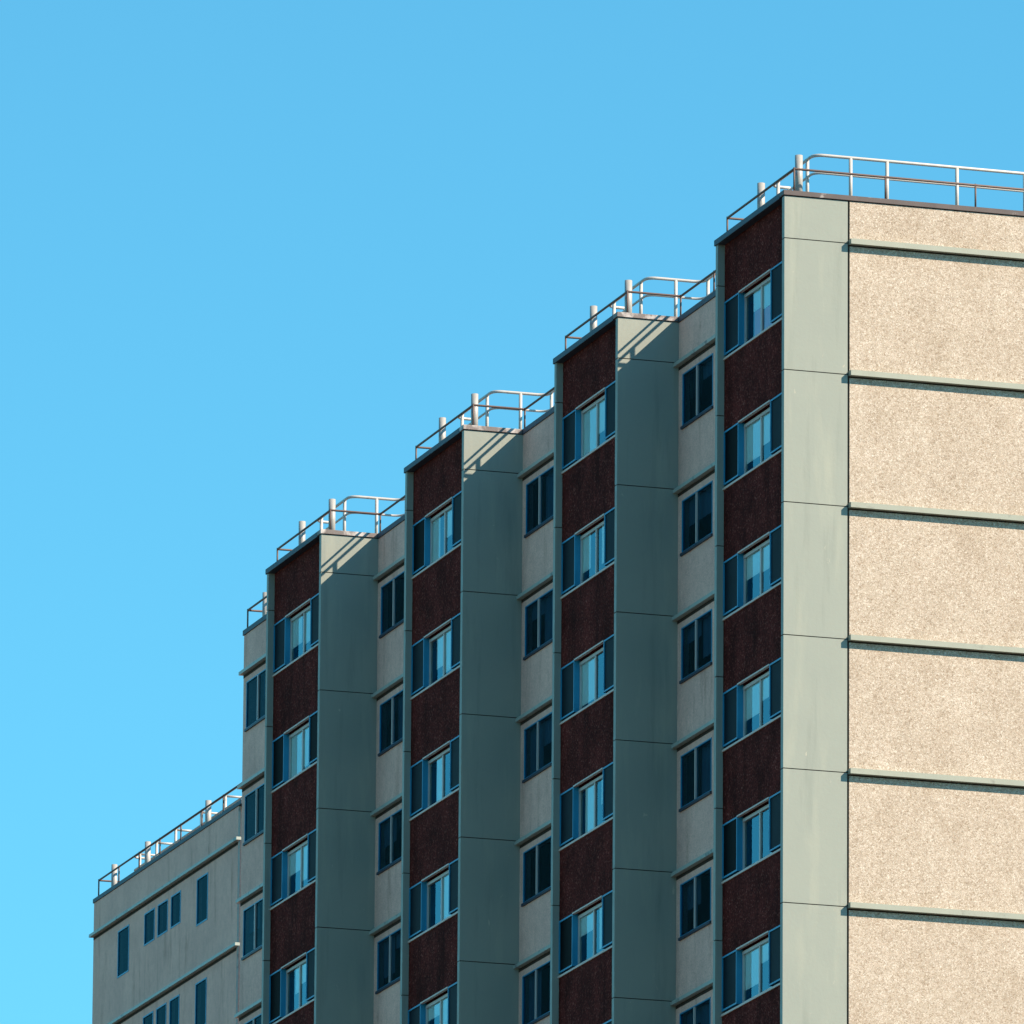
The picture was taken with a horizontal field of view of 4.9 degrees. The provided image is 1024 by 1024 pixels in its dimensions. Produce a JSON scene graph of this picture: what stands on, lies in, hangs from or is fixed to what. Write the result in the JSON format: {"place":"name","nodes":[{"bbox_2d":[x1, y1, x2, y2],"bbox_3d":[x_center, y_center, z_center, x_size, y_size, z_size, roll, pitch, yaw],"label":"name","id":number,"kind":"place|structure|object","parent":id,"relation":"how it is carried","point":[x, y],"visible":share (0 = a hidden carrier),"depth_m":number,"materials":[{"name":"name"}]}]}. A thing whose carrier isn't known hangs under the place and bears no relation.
{"place":"outdoors","nodes":[
{"label":"outdoors","id":0,"kind":"place"},
{"bbox_2d":[0,0,1023,1023],"label":"sky","id":1,"kind":"structure","parent":0,"point":[255,254],"materials":[{"name":"blue"}]},
{"label":"ground","id":2,"kind":"structure","parent":0,"visible":0},
{"bbox_2d":[89,799,241,1023],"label":"apartment block","id":3,"kind":"structure","parent":2,"relation":"on","point":[165,935],"depth_m":309.82,"materials":[{"name":"grey paint"}]},
{"bbox_2d":[117,924,128,977],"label":"window","id":4,"kind":"structure","parent":3,"relation":"in","point":[123,934],"depth_m":314.64,"materials":[{"name":"glass"}]},
{"bbox_2d":[143,1011,152,1023],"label":"window","id":5,"kind":"structure","parent":3,"relation":"in","point":[147,1019],"depth_m":311.81,"materials":[{"name":"glass"}]},
{"bbox_2d":[144,907,154,945],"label":"window","id":6,"kind":"structure","parent":3,"relation":"in","point":[149,917],"depth_m":312.42,"materials":[{"name":"glass"}]},
{"bbox_2d":[156,1002,166,1023],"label":"window","id":7,"kind":"structure","parent":3,"relation":"in","point":[161,1012],"depth_m":310.59,"materials":[{"name":"glass"}]},
{"bbox_2d":[157,899,167,937],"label":"window","id":8,"kind":"structure","parent":3,"relation":"in","point":[162,911],"depth_m":311.28,"materials":[{"name":"glass"}]},
{"bbox_2d":[98,782,241,895],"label":"roof railing","id":9,"kind":"object","parent":3,"relation":"on","point":[169,832],"visible":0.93,"depth_m":312.31,"materials":[{"name":"metal"}]},
{"bbox_2d":[169,994,179,1023],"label":"window","id":10,"kind":"structure","parent":3,"relation":"in","point":[174,1002],"depth_m":309.53,"materials":[{"name":"glass"}]},
{"bbox_2d":[170,890,180,928],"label":"window","id":11,"kind":"structure","parent":3,"relation":"in","point":[175,920],"depth_m":310.14,"materials":[{"name":"glass"}]},
{"bbox_2d":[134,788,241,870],"bbox_3d":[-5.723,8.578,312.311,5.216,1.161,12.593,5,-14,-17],"label":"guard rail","id":12,"kind":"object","parent":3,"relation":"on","point":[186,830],"visible":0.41,"depth_m":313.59,"materials":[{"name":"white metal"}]},
{"bbox_2d":[195,977,206,1023],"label":"window","id":13,"kind":"structure","parent":3,"relation":"in","point":[200,987],"depth_m":307.20,"materials":[{"name":"glass"}]},
{"bbox_2d":[196,872,207,926],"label":"window","id":14,"kind":"structure","parent":3,"relation":"in","point":[202,882],"depth_m":307.80,"materials":[{"name":"glass"}]},
{"bbox_2d":[234,155,1023,1023],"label":"apartment tower","id":15,"kind":"structure","parent":2,"relation":"on","point":[652,669],"depth_m":249.47,"materials":[{"name":"paint"}]},
{"bbox_2d":[241,898,262,960],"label":"window","id":16,"kind":"structure","parent":15,"relation":"in","point":[252,915],"depth_m":280.26,"materials":[{"name":"glass"}]},
{"bbox_2d":[245,1014,260,1023],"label":"window","id":17,"kind":"structure","parent":15,"relation":"in","point":[256,1020],"depth_m":279.37,"materials":[{"name":"glass"}]},
{"bbox_2d":[243,783,263,845],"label":"window","id":18,"kind":"structure","parent":15,"relation":"in","point":[254,801],"depth_m":280.87,"materials":[{"name":"glass"}]},
{"bbox_2d":[244,669,265,731],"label":"window","id":19,"kind":"structure","parent":15,"relation":"in","point":[255,687],"depth_m":281.49,"materials":[{"name":"glass"}]},
{"bbox_2d":[269,947,314,1023],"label":"window","id":20,"kind":"structure","parent":15,"relation":"in","point":[279,981],"depth_m":273.16,"materials":[{"name":"glass"}]},
{"bbox_2d":[269,829,315,910],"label":"window","id":21,"kind":"structure","parent":15,"relation":"in","point":[302,858],"depth_m":273.70,"materials":[{"name":"glass"}]},
{"bbox_2d":[271,710,317,793],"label":"window","id":22,"kind":"structure","parent":15,"relation":"in","point":[292,753],"depth_m":274.23,"materials":[{"name":"glass"}]},
{"bbox_2d":[272,593,318,676],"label":"window","id":23,"kind":"structure","parent":15,"relation":"in","point":[288,631],"depth_m":274.97,"materials":[{"name":"glass"}]},
{"bbox_2d":[375,928,400,993],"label":"window","id":24,"kind":"structure","parent":15,"relation":"in","point":[388,948],"depth_m":269.52,"materials":[{"name":"glass"}]},
{"bbox_2d":[376,808,401,874],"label":"window","id":25,"kind":"structure","parent":15,"relation":"in","point":[389,829],"depth_m":270.11,"materials":[{"name":"glass"}]},
{"bbox_2d":[378,690,402,756],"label":"window","id":26,"kind":"structure","parent":15,"relation":"in","point":[391,710],"depth_m":270.77,"materials":[{"name":"glass"}]},
{"bbox_2d":[379,571,403,638],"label":"window","id":27,"kind":"structure","parent":15,"relation":"in","point":[392,593],"depth_m":271.37,"materials":[{"name":"glass"}]},
{"bbox_2d":[408,982,456,1023],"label":"window","id":28,"kind":"structure","parent":15,"relation":"in","point":[445,1006],"depth_m":261.80,"materials":[{"name":"glass"}]},
{"bbox_2d":[408,858,457,942],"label":"window","id":29,"kind":"structure","parent":15,"relation":"in","point":[420,893],"depth_m":263.15,"materials":[{"name":"glass"}]},
{"bbox_2d":[409,735,458,820],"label":"window","id":30,"kind":"structure","parent":15,"relation":"in","point":[420,772],"depth_m":263.79,"materials":[{"name":"glass"}]},
{"bbox_2d":[410,613,459,699],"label":"window","id":31,"kind":"structure","parent":15,"relation":"in","point":[448,640],"depth_m":264.18,"materials":[{"name":"glass"}]},
{"bbox_2d":[411,491,461,579],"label":"window","id":32,"kind":"structure","parent":15,"relation":"in","point":[426,532],"depth_m":265.02,"materials":[{"name":"glass"}]},
{"bbox_2d":[521,836,550,906],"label":"window","id":33,"kind":"structure","parent":15,"relation":"in","point":[537,859],"depth_m":259.45,"materials":[{"name":"glass"}]},
{"bbox_2d":[522,961,549,1023],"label":"window","id":34,"kind":"structure","parent":15,"relation":"in","point":[536,983],"depth_m":258.75,"materials":[{"name":"glass"}]},
{"bbox_2d":[522,712,551,782],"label":"window","id":35,"kind":"structure","parent":15,"relation":"in","point":[538,736],"depth_m":260.08,"materials":[{"name":"glass"}]},
{"bbox_2d":[523,588,552,659],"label":"window","id":36,"kind":"structure","parent":15,"relation":"in","point":[539,613],"depth_m":260.65,"materials":[{"name":"glass"}]},
{"bbox_2d":[524,465,553,537],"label":"window","id":37,"kind":"structure","parent":15,"relation":"in","point":[540,491],"depth_m":261.29,"materials":[{"name":"glass"}]},
{"bbox_2d":[558,890,611,978],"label":"window","id":38,"kind":"structure","parent":15,"relation":"in","point":[572,928],"depth_m":252.51,"materials":[{"name":"glass"}]},
{"bbox_2d":[558,762,612,851],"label":"window","id":39,"kind":"structure","parent":15,"relation":"in","point":[571,800],"depth_m":253.00,"materials":[{"name":"glass"}]},
{"bbox_2d":[559,634,613,724],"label":"window","id":40,"kind":"structure","parent":15,"relation":"in","point":[578,680],"depth_m":253.68,"materials":[{"name":"glass"}]},
{"bbox_2d":[560,507,614,599],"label":"window","id":41,"kind":"structure","parent":15,"relation":"in","point":[576,550],"depth_m":254.43,"materials":[{"name":"glass"}]},
{"bbox_2d":[561,381,614,473],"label":"window","id":42,"kind":"structure","parent":15,"relation":"in","point":[581,429],"depth_m":254.86,"materials":[{"name":"glass"}]},
{"bbox_2d":[247,167,1023,626],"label":"roof railing","id":43,"kind":"object","parent":15,"relation":"on","point":[793,169],"visible":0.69,"depth_m":253.06,"materials":[{"name":"metal"}]},
{"bbox_2d":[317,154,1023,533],"bbox_3d":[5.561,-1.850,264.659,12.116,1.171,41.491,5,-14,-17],"label":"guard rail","id":44,"kind":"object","parent":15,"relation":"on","point":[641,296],"visible":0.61,"depth_m":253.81,"materials":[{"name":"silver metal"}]},
{"bbox_2d":[678,867,710,940],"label":"window","id":45,"kind":"structure","parent":15,"relation":"in","point":[695,893],"depth_m":248.78,"materials":[{"name":"glass"}]},
{"bbox_2d":[679,997,710,1023],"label":"window","id":46,"kind":"structure","parent":15,"relation":"in","point":[700,1013],"depth_m":248.11,"materials":[{"name":"glass"}]},
{"bbox_2d":[679,609,711,683],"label":"window","id":47,"kind":"structure","parent":15,"relation":"in","point":[696,636],"depth_m":250.06,"materials":[{"name":"glass"}]},
{"bbox_2d":[679,737,711,811],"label":"window","id":48,"kind":"structure","parent":15,"relation":"in","point":[696,764],"depth_m":249.39,"materials":[{"name":"glass"}]},
{"bbox_2d":[680,353,712,429],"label":"window","id":49,"kind":"structure","parent":15,"relation":"in","point":[697,382],"depth_m":251.28,"materials":[{"name":"glass"}]},
{"bbox_2d":[680,480,712,556],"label":"window","id":50,"kind":"structure","parent":15,"relation":"in","point":[697,509],"depth_m":250.67,"materials":[{"name":"glass"}]},
{"bbox_2d":[721,925,779,1016],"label":"window","id":51,"kind":"structure","parent":15,"relation":"in","point":[742,970],"depth_m":241.77,"materials":[{"name":"glass"}]},
{"bbox_2d":[721,791,780,883],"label":"window","id":52,"kind":"structure","parent":15,"relation":"in","point":[734,832],"depth_m":242.60,"materials":[{"name":"glass"}]},
{"bbox_2d":[722,525,780,620],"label":"window","id":53,"kind":"structure","parent":15,"relation":"in","point":[738,569],"depth_m":243.73,"materials":[{"name":"glass"}]},
{"bbox_2d":[722,657,780,751],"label":"window","id":54,"kind":"structure","parent":15,"relation":"in","point":[741,703],"depth_m":243.02,"materials":[{"name":"glass"}]},
{"bbox_2d":[723,261,781,360],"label":"window","id":55,"kind":"structure","parent":15,"relation":"in","point":[768,293],"depth_m":244.68,"materials":[{"name":"glass"}]},
{"bbox_2d":[723,392,781,490],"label":"window","id":56,"kind":"structure","parent":15,"relation":"in","point":[743,443],"depth_m":244.20,"materials":[{"name":"glass"}]}
]}

